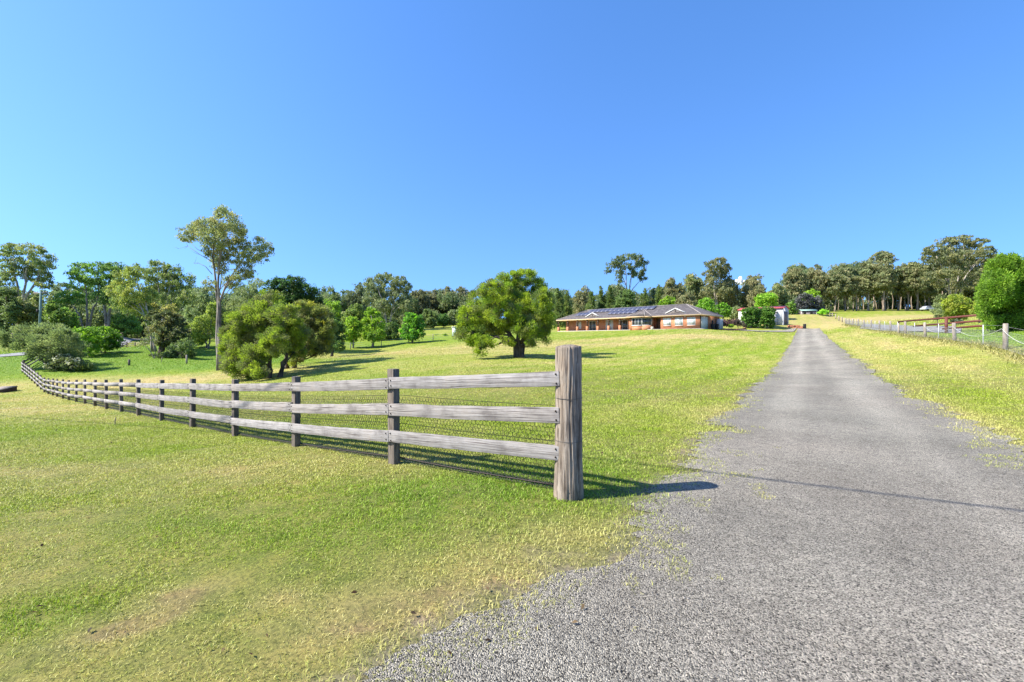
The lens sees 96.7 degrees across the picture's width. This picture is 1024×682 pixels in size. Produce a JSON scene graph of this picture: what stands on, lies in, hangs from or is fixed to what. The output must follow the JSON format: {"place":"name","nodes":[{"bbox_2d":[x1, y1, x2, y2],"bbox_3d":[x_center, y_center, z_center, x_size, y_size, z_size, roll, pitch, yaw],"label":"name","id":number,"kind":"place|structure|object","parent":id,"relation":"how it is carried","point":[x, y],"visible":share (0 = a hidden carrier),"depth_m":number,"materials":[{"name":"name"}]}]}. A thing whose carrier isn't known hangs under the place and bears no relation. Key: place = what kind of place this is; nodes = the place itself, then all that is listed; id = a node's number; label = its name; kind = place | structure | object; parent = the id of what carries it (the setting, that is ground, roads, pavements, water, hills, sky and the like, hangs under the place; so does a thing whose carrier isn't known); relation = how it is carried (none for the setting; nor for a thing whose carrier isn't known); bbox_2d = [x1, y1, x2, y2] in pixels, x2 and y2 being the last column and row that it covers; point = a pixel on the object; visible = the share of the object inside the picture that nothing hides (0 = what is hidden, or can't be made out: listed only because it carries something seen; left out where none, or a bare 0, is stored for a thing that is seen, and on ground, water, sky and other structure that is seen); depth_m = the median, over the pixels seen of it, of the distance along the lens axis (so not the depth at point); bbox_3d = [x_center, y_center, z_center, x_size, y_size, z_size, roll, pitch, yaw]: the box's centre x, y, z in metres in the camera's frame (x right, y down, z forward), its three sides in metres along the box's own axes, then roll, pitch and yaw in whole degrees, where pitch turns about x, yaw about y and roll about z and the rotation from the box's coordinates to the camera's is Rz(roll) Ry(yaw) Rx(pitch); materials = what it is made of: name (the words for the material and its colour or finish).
{"place":"outdoors","nodes":[
{"label":"outdoors","id":0,"kind":"place"},
{"bbox_2d":[0,336,147,356],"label":"road","id":1,"kind":"structure","parent":0,"point":[124,338],"depth_m":94.41,"materials":[{"name":"grey asphalt"}]},
{"bbox_2d":[0,309,1023,681],"bbox_3d":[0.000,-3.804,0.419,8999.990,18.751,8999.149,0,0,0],"label":"lawn","id":2,"kind":"structure","parent":0,"point":[362,605],"depth_m":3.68,"materials":[{"name":"green plant"}]},
{"bbox_2d":[0,286,22,333],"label":"understorey tree","id":3,"kind":"object","parent":2,"relation":"on","point":[7,312],"visible":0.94,"depth_m":89.20,"materials":[{"name":"green plant"}]},
{"bbox_2d":[0,242,58,332],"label":"silky tree","id":4,"kind":"object","parent":2,"relation":"on","point":[32,265],"visible":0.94,"depth_m":97.31,"materials":[{"name":"green plant"}]},
{"bbox_2d":[13,296,45,328],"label":"understorey tree","id":5,"kind":"object","parent":2,"relation":"on","point":[29,312],"visible":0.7,"depth_m":91.57,"materials":[{"name":"green plant"}]},
{"bbox_2d":[17,291,47,323],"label":"power pole","id":6,"kind":"object","parent":2,"relation":"on","point":[39,310],"visible":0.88,"depth_m":87.91,"materials":[{"name":"grey wood"}]},
{"bbox_2d":[0,321,92,368],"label":"wattle bush","id":7,"kind":"object","parent":2,"relation":"on","point":[39,340],"visible":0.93,"depth_m":46.87,"materials":[{"name":"green plant"}]},
{"bbox_2d":[41,300,73,327],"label":"understorey tree","id":8,"kind":"object","parent":2,"relation":"on","point":[56,315],"visible":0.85,"depth_m":90.54,"materials":[{"name":"green plant"}]},
{"bbox_2d":[43,352,83,370],"bbox_3d":[-45.497,2.184,46.377,4.960,2.069,2.328,0,0,17],"label":"flowering shrub","id":9,"kind":"object","parent":2,"relation":"on","point":[68,363],"visible":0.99,"depth_m":45.96,"materials":[{"name":"green plant"}]},
{"bbox_2d":[47,307,80,328],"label":"understorey tree","id":10,"kind":"object","parent":2,"relation":"on","point":[75,320],"visible":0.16,"depth_m":93.27,"materials":[{"name":"green plant"}]},
{"bbox_2d":[72,360,97,370],"bbox_3d":[-43.750,2.503,46.521,3.052,1.319,1.656,0,0,29],"label":"shrub","id":11,"kind":"object","parent":2,"relation":"on","point":[88,366],"visible":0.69,"depth_m":46.21,"materials":[{"name":"green plant"}]},
{"bbox_2d":[22,342,148,369],"bbox_3d":[-62.248,1.591,71.308,6.343,3.528,54.310,0,0,-31],"label":"rail fence","id":12,"kind":"object","parent":2,"relation":"on","point":[126,344],"visible":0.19,"depth_m":52.97,"materials":[{"name":"grey wood"}]},
{"bbox_2d":[51,261,120,327],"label":"spreading tree","id":13,"kind":"object","parent":2,"relation":"on","point":[75,270],"visible":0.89,"depth_m":99.82,"materials":[{"name":"green plant"}]},
{"bbox_2d":[70,327,104,356],"bbox_3d":[-53.666,0.253,57.381,5.752,4.197,3.585,0,0,30],"label":"round tree","id":14,"kind":"object","parent":2,"relation":"on","point":[90,335],"visible":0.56,"depth_m":56.46,"materials":[{"name":"green plant"}]},
{"bbox_2d":[83,326,125,352],"bbox_3d":[-55.010,-0.102,60.684,5.662,3.942,4.151,0,0,0],"label":"round tree","id":15,"kind":"object","parent":2,"relation":"on","point":[111,342],"visible":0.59,"depth_m":60.59,"materials":[{"name":"green plant"}]},
{"bbox_2d":[84,261,125,326],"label":"spreading tree","id":16,"kind":"object","parent":2,"relation":"on","point":[103,298],"visible":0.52,"depth_m":98.40,"materials":[{"name":"green plant"}]},
{"bbox_2d":[110,313,143,337],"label":"understorey tree","id":17,"kind":"object","parent":2,"relation":"on","point":[126,325],"visible":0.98,"depth_m":100.94,"materials":[{"name":"green plant"}]},
{"bbox_2d":[102,263,161,351],"bbox_3d":[-52.656,-4.649,63.044,7.860,12.567,5.151,0,0,18],"label":"gum tree","id":18,"kind":"object","parent":2,"relation":"on","point":[142,301],"visible":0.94,"depth_m":62.36,"materials":[{"name":"green plant"}]},
{"bbox_2d":[124,309,147,339],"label":"understorey tree","id":19,"kind":"object","parent":2,"relation":"on","point":[141,334],"visible":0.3,"depth_m":107.08,"materials":[{"name":"green plant"}]},
{"bbox_2d":[136,323,159,358],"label":"bare tree","id":20,"kind":"object","parent":2,"relation":"on","point":[149,340],"visible":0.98,"depth_m":56.02,"materials":[{"name":"green plant"}]},
{"bbox_2d":[150,302,178,345],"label":"bushy tree","id":21,"kind":"object","parent":2,"relation":"on","point":[167,307],"visible":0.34,"depth_m":65.88,"materials":[{"name":"green plant"}]},
{"bbox_2d":[143,308,192,353],"bbox_3d":[-45.761,-1.219,60.560,6.658,6.446,4.448,0,0,0],"label":"bushy tree","id":22,"kind":"object","parent":2,"relation":"on","point":[169,323],"visible":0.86,"depth_m":60.40,"materials":[{"name":"green plant"}]},
{"bbox_2d":[142,259,197,338],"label":"gum tree","id":23,"kind":"object","parent":2,"relation":"on","point":[171,282],"visible":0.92,"depth_m":77.95,"materials":[{"name":"green plant"}]},
{"bbox_2d":[163,337,196,358],"bbox_3d":[-41.228,1.007,56.984,5.220,3.086,2.827,0,0,26],"label":"hanging shrub","id":24,"kind":"object","parent":2,"relation":"on","point":[189,351],"visible":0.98,"depth_m":56.67,"materials":[{"name":"green plant"}]},
{"bbox_2d":[184,300,216,348],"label":"young tree","id":25,"kind":"object","parent":2,"relation":"on","point":[197,330],"visible":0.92,"depth_m":67.90,"materials":[{"name":"green plant"}]},
{"bbox_2d":[181,286,227,326],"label":"gum tree","id":26,"kind":"object","parent":2,"relation":"on","point":[198,306],"visible":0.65,"depth_m":92.30,"materials":[{"name":"green plant"}]},
{"bbox_2d":[175,205,274,370],"bbox_3d":[-28.338,-4.922,44.860,9.027,15.912,6.192,0,0,29],"label":"gum tree","id":27,"kind":"object","parent":2,"relation":"on","point":[211,225],"visible":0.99,"depth_m":44.57,"materials":[{"name":"green plant"}]},
{"bbox_2d":[223,277,268,314],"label":"gum tree","id":28,"kind":"object","parent":2,"relation":"on","point":[251,290],"visible":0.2,"depth_m":96.32,"materials":[{"name":"green plant"}]},
{"bbox_2d":[216,289,313,379],"bbox_3d":[-20.287,-0.567,37.346,9.387,7.724,5.683,0,0,28],"label":"paperbark tree","id":29,"kind":"object","parent":2,"relation":"on","point":[253,341],"visible":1,"depth_m":35.96,"materials":[{"name":"green plant"}]},
{"bbox_2d":[259,274,325,309],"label":"fig tree","id":30,"kind":"object","parent":2,"relation":"on","point":[294,286],"visible":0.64,"depth_m":74.67,"materials":[{"name":"green plant"}]},
{"bbox_2d":[21,344,583,501],"bbox_3d":[-24.716,2.164,25.443,66.008,4.266,0.521,0,0,40],"label":"rail fence","id":31,"kind":"object","parent":2,"relation":"on","point":[564,415],"visible":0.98,"depth_m":5.66,"materials":[{"name":"wood"}]},
{"bbox_2d":[284,298,338,368],"bbox_3d":[-19.207,-0.695,43.089,5.564,6.818,4.511,0,0,0],"label":"paperbark tree","id":32,"kind":"object","parent":2,"relation":"on","point":[320,320],"visible":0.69,"depth_m":42.66,"materials":[{"name":"green plant"}]},
{"bbox_2d":[323,299,343,322],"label":"lime tree","id":33,"kind":"object","parent":2,"relation":"on","point":[334,306],"visible":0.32,"depth_m":109.34,"materials":[{"name":"green plant"}]},
{"bbox_2d":[7,397,667,655],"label":"fallen leaves","id":34,"kind":"object","parent":2,"relation":"on","point":[450,652],"visible":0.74,"depth_m":2.73,"materials":[{"name":"brown plant"}]},
{"bbox_2d":[330,313,347,356],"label":"broad tree","id":35,"kind":"object","parent":2,"relation":"on","point":[339,339],"visible":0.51,"depth_m":69.79,"materials":[{"name":"green plant"}]},
{"bbox_2d":[343,315,361,347],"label":"young tree","id":36,"kind":"object","parent":2,"relation":"on","point":[352,323],"visible":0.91,"depth_m":83.20,"materials":[{"name":"green plant"}]},
{"bbox_2d":[340,303,365,327],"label":"olive bush","id":37,"kind":"object","parent":2,"relation":"on","point":[354,312],"visible":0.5,"depth_m":98.68,"materials":[{"name":"green plant"}]},
{"bbox_2d":[342,282,367,317],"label":"tree","id":38,"kind":"object","parent":2,"relation":"on","point":[354,297],"visible":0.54,"depth_m":131.01,"materials":[{"name":"green plant"}]},
{"bbox_2d":[355,307,386,347],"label":"young tree","id":39,"kind":"object","parent":2,"relation":"on","point":[368,334],"visible":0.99,"depth_m":83.81,"materials":[{"name":"green plant"}]},
{"bbox_2d":[362,272,412,328],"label":"gum tree","id":40,"kind":"object","parent":2,"relation":"on","point":[393,293],"visible":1,"depth_m":111.79,"materials":[{"name":"green plant"}]},
{"bbox_2d":[379,321,399,340],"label":"dense bush","id":41,"kind":"object","parent":2,"relation":"on","point":[391,332],"visible":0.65,"depth_m":93.24,"materials":[{"name":"green plant"}]},
{"bbox_2d":[398,312,425,342],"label":"young tree","id":42,"kind":"object","parent":2,"relation":"on","point":[413,329],"visible":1,"depth_m":84.79,"materials":[{"name":"green plant"}]},
{"bbox_2d":[410,289,431,314],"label":"gum tree","id":43,"kind":"object","parent":2,"relation":"on","point":[423,299],"visible":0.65,"depth_m":143.48,"materials":[{"name":"green plant"}]},
{"bbox_2d":[421,308,439,327],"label":"shade tree","id":44,"kind":"object","parent":2,"relation":"on","point":[430,317],"visible":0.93,"depth_m":120.92,"materials":[{"name":"green plant"}]},
{"bbox_2d":[426,290,440,312],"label":"gum tree","id":45,"kind":"object","parent":2,"relation":"on","point":[435,304],"visible":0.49,"depth_m":148.61,"materials":[{"name":"green plant"}]},
{"bbox_2d":[436,313,450,326],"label":"shade tree","id":46,"kind":"object","parent":2,"relation":"on","point":[444,319],"visible":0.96,"depth_m":125.19,"materials":[{"name":"green plant"}]},
{"bbox_2d":[437,286,457,313],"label":"gum tree","id":47,"kind":"object","parent":2,"relation":"on","point":[446,288],"visible":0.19,"depth_m":151.27,"materials":[{"name":"green plant"}]},
{"bbox_2d":[447,309,459,326],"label":"shade tree","id":48,"kind":"object","parent":2,"relation":"on","point":[451,314],"visible":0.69,"depth_m":126.96,"materials":[{"name":"green plant"}]},
{"bbox_2d":[455,286,472,306],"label":"gum tree","id":49,"kind":"object","parent":2,"relation":"on","point":[461,291],"visible":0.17,"depth_m":154.39,"materials":[{"name":"green plant"}]},
{"bbox_2d":[0,259,971,339],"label":"woodland","id":50,"kind":"object","parent":2,"relation":"on","point":[447,301],"visible":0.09,"depth_m":144.54,"materials":[{"name":"green plant"}]},
{"bbox_2d":[0,317,991,398],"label":"grass","id":51,"kind":"structure","parent":2,"relation":"on","point":[387,354],"depth_m":51.07,"materials":[{"name":"green plant"}]},
{"bbox_2d":[452,268,556,357],"bbox_3d":[-0.565,-2.667,41.149,9.459,8.785,8.800,0,0,0],"label":"paperbark tree","id":52,"kind":"object","parent":2,"relation":"on","point":[529,315],"visible":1,"depth_m":39.58,"materials":[{"name":"green plant"}]},
{"bbox_2d":[553,288,565,327],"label":"casuarina tree","id":53,"kind":"object","parent":2,"relation":"on","point":[558,306],"visible":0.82,"depth_m":117.33,"materials":[{"name":"green plant"}]},
{"bbox_2d":[562,290,573,327],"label":"casuarina tree","id":54,"kind":"object","parent":2,"relation":"on","point":[567,307],"visible":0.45,"depth_m":121.69,"materials":[{"name":"green plant"}]},
{"bbox_2d":[572,285,589,313],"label":"gum tree","id":55,"kind":"object","parent":2,"relation":"on","point":[580,299],"visible":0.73,"depth_m":126.45,"materials":[{"name":"green plant"}]},
{"bbox_2d":[584,290,595,310],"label":"casuarina tree","id":56,"kind":"object","parent":2,"relation":"on","point":[591,301],"visible":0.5,"depth_m":120.73,"materials":[{"name":"green plant"}]},
{"bbox_2d":[596,285,606,308],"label":"casuarina tree","id":57,"kind":"object","parent":2,"relation":"on","point":[601,303],"visible":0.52,"depth_m":129.61,"materials":[{"name":"green plant"}]},
{"bbox_2d":[605,284,615,308],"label":"casuarina tree","id":58,"kind":"object","parent":2,"relation":"on","point":[610,298],"visible":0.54,"depth_m":125.68,"materials":[{"name":"green plant"}]},
{"bbox_2d":[613,289,636,307],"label":"she oak","id":59,"kind":"object","parent":2,"relation":"on","point":[626,298],"visible":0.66,"depth_m":116.34,"materials":[{"name":"green plant"}]},
{"bbox_2d":[604,252,649,289],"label":"gum tree","id":60,"kind":"object","parent":2,"relation":"on","point":[632,257],"visible":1,"depth_m":146.84,"materials":[{"name":"green plant"}]},
{"bbox_2d":[556,304,722,331],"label":"brick house","id":61,"kind":"structure","parent":2,"relation":"on","point":[680,316],"depth_m":86.89,"materials":[{"name":"brick"}]},
{"bbox_2d":[639,288,650,305],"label":"casuarina tree","id":62,"kind":"object","parent":2,"relation":"on","point":[644,299],"visible":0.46,"depth_m":123.69,"materials":[{"name":"green plant"}]},
{"bbox_2d":[658,295,675,304],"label":"street tree","id":63,"kind":"object","parent":2,"relation":"on","point":[666,301],"visible":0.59,"depth_m":111.11,"materials":[{"name":"green plant"}]},
{"bbox_2d":[661,277,686,303],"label":"gum tree","id":64,"kind":"object","parent":2,"relation":"on","point":[673,289],"visible":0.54,"depth_m":124.84,"materials":[{"name":"green plant"}]},
{"bbox_2d":[675,291,696,305],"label":"gum tree","id":65,"kind":"object","parent":2,"relation":"on","point":[686,298],"visible":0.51,"depth_m":121.06,"materials":[{"name":"green plant"}]},
{"bbox_2d":[683,272,703,304],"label":"gum tree","id":66,"kind":"object","parent":2,"relation":"on","point":[692,283],"visible":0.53,"depth_m":128.89,"materials":[{"name":"green plant"}]},
{"bbox_2d":[695,297,715,312],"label":"street tree","id":67,"kind":"object","parent":2,"relation":"on","point":[705,303],"visible":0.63,"depth_m":106.90,"materials":[{"name":"green plant"}]},
{"bbox_2d":[698,256,732,313],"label":"gum tree","id":68,"kind":"object","parent":2,"relation":"on","point":[712,279],"visible":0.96,"depth_m":124.58,"materials":[{"name":"green plant"}]},
{"bbox_2d":[714,302,732,318],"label":"street tree","id":69,"kind":"object","parent":2,"relation":"on","point":[724,310],"visible":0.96,"depth_m":99.54,"materials":[{"name":"green plant"}]},
{"bbox_2d":[718,278,741,309],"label":"gum tree","id":70,"kind":"object","parent":2,"relation":"on","point":[732,300],"visible":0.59,"depth_m":126.73,"materials":[{"name":"green plant"}]},
{"bbox_2d":[740,306,759,327],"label":"clipped bush","id":71,"kind":"object","parent":2,"relation":"on","point":[750,318],"visible":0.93,"depth_m":94.03,"materials":[{"name":"green plant"}]},
{"bbox_2d":[738,273,764,307],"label":"gum tree","id":72,"kind":"object","parent":2,"relation":"on","point":[750,282],"visible":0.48,"depth_m":128.57,"materials":[{"name":"green plant"}]},
{"bbox_2d":[746,285,767,306],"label":"gum tree","id":73,"kind":"object","parent":2,"relation":"on","point":[757,290],"visible":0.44,"depth_m":123.07,"materials":[{"name":"green plant"}]},
{"bbox_2d":[738,306,789,324],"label":"shed","id":74,"kind":"structure","parent":2,"relation":"on","point":[782,316],"depth_m":97.74,"materials":[{"name":"white paint"}]},
{"bbox_2d":[754,292,778,306],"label":"street tree","id":75,"kind":"object","parent":2,"relation":"on","point":[767,299],"visible":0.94,"depth_m":110.70,"materials":[{"name":"green plant"}]},
{"bbox_2d":[757,305,777,327],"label":"clipped bush","id":76,"kind":"object","parent":2,"relation":"on","point":[766,314],"visible":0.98,"depth_m":93.34,"materials":[{"name":"green plant"}]},
{"bbox_2d":[768,282,788,305],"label":"gum tree","id":77,"kind":"object","parent":2,"relation":"on","point":[778,289],"visible":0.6,"depth_m":134.46,"materials":[{"name":"green plant"}]},
{"bbox_2d":[785,300,798,314],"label":"green bush","id":78,"kind":"object","parent":2,"relation":"on","point":[791,306],"visible":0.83,"depth_m":121.59,"materials":[{"name":"green plant"}]},
{"bbox_2d":[781,267,809,299],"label":"forest gum","id":79,"kind":"object","parent":2,"relation":"on","point":[793,279],"visible":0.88,"depth_m":144.66,"materials":[{"name":"green plant"}]},
{"bbox_2d":[794,292,824,313],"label":"smoke tree","id":80,"kind":"object","parent":2,"relation":"on","point":[816,304],"visible":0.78,"depth_m":127.75,"materials":[{"name":"grey plant"}]},
{"bbox_2d":[802,264,830,301],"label":"forest gum","id":81,"kind":"object","parent":2,"relation":"on","point":[818,278],"visible":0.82,"depth_m":146.04,"materials":[{"name":"green plant"}]},
{"bbox_2d":[825,265,852,311],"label":"forest gum","id":82,"kind":"object","parent":2,"relation":"on","point":[837,279],"visible":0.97,"depth_m":144.14,"materials":[{"name":"green plant"}]},
{"bbox_2d":[848,275,866,310],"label":"forest gum","id":83,"kind":"object","parent":2,"relation":"on","point":[855,289],"visible":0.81,"depth_m":145.80,"materials":[{"name":"green plant"}]},
{"bbox_2d":[857,260,879,310],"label":"forest gum","id":84,"kind":"object","parent":2,"relation":"on","point":[867,269],"visible":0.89,"depth_m":144.54,"materials":[{"name":"green plant"}]},
{"bbox_2d":[868,250,898,310],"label":"forest gum","id":85,"kind":"object","parent":2,"relation":"on","point":[882,254],"visible":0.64,"depth_m":148.28,"materials":[{"name":"green plant"}]},
{"bbox_2d":[869,258,900,310],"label":"forest gum","id":86,"kind":"object","parent":2,"relation":"on","point":[887,276],"visible":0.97,"depth_m":142.24,"materials":[{"name":"green plant"}]},
{"bbox_2d":[893,261,922,310],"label":"forest gum","id":87,"kind":"object","parent":2,"relation":"on","point":[901,274],"visible":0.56,"depth_m":145.26,"materials":[{"name":"green plant"}]},
{"bbox_2d":[903,261,933,310],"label":"forest gum","id":88,"kind":"object","parent":2,"relation":"on","point":[916,270],"visible":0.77,"depth_m":142.64,"materials":[{"name":"green plant"}]},
{"bbox_2d":[827,313,1023,353],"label":"wire fence","id":89,"kind":"object","parent":2,"relation":"on","point":[1005,337],"visible":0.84,"depth_m":29.93,"materials":[{"name":"grey wood"}]},
{"bbox_2d":[841,323,1023,364],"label":"long grass","id":90,"kind":"structure","parent":2,"relation":"on","point":[967,344],"depth_m":26.53,"materials":[{"name":"green plant"}]},
{"bbox_2d":[920,275,945,305],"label":"forest gum","id":91,"kind":"object","parent":2,"relation":"on","point":[930,290],"visible":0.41,"depth_m":149.73,"materials":[{"name":"green plant"}]},
{"bbox_2d":[929,302,943,326],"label":"thin sapling","id":92,"kind":"object","parent":2,"relation":"on","point":[938,311],"visible":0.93,"depth_m":42.94,"materials":[{"name":"green plant"}]},
{"bbox_2d":[898,314,987,332],"bbox_3d":[35.786,-1.203,38.205,0.469,1.526,13.431,0,0,19],"label":"rail fence","id":93,"kind":"object","parent":2,"relation":"on","point":[946,323],"visible":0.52,"depth_m":36.80,"materials":[{"name":"red paint"}]},
{"bbox_2d":[939,293,971,324],"bbox_3d":[44.713,-3.213,45.923,3.621,3.475,2.685,0,0,0],"label":"yellow shrub","id":94,"kind":"object","parent":2,"relation":"on","point":[954,305],"visible":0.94,"depth_m":45.34,"materials":[{"name":"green plant"}]},
{"bbox_2d":[916,234,997,294],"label":"forest gum","id":95,"kind":"object","parent":2,"relation":"on","point":[962,259],"visible":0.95,"depth_m":134.14,"materials":[{"name":"green plant"}]},
{"bbox_2d":[947,270,975,297],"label":"forest gum","id":96,"kind":"object","parent":2,"relation":"on","point":[964,292],"visible":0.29,"depth_m":148.62,"materials":[{"name":"green plant"}]},
{"bbox_2d":[973,250,1023,331],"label":"tree","id":97,"kind":"object","parent":2,"relation":"on","point":[999,295],"visible":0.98,"depth_m":28.97,"materials":[{"name":"green plant"}]},
{"bbox_2d":[0,0,1023,317],"label":"sky","id":98,"kind":"structure","parent":0,"point":[438,144],"materials":[{"name":"blue"}]},
{"bbox_2d":[361,328,1023,681],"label":"driveway","id":99,"kind":"structure","parent":0,"point":[917,520],"depth_m":3.04,"materials":[{"name":"grey gravel"}]},
{"bbox_2d":[435,405,845,629],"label":"pebbles","id":100,"kind":"object","parent":99,"relation":"on","point":[644,567],"visible":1,"depth_m":2.96,"materials":[{"name":"grey stone"}]},
{"bbox_2d":[860,324,960,332],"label":"gravel yard","id":101,"kind":"structure","parent":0,"point":[920,327],"depth_m":47.49,"materials":[{"name":"grey gravel"}]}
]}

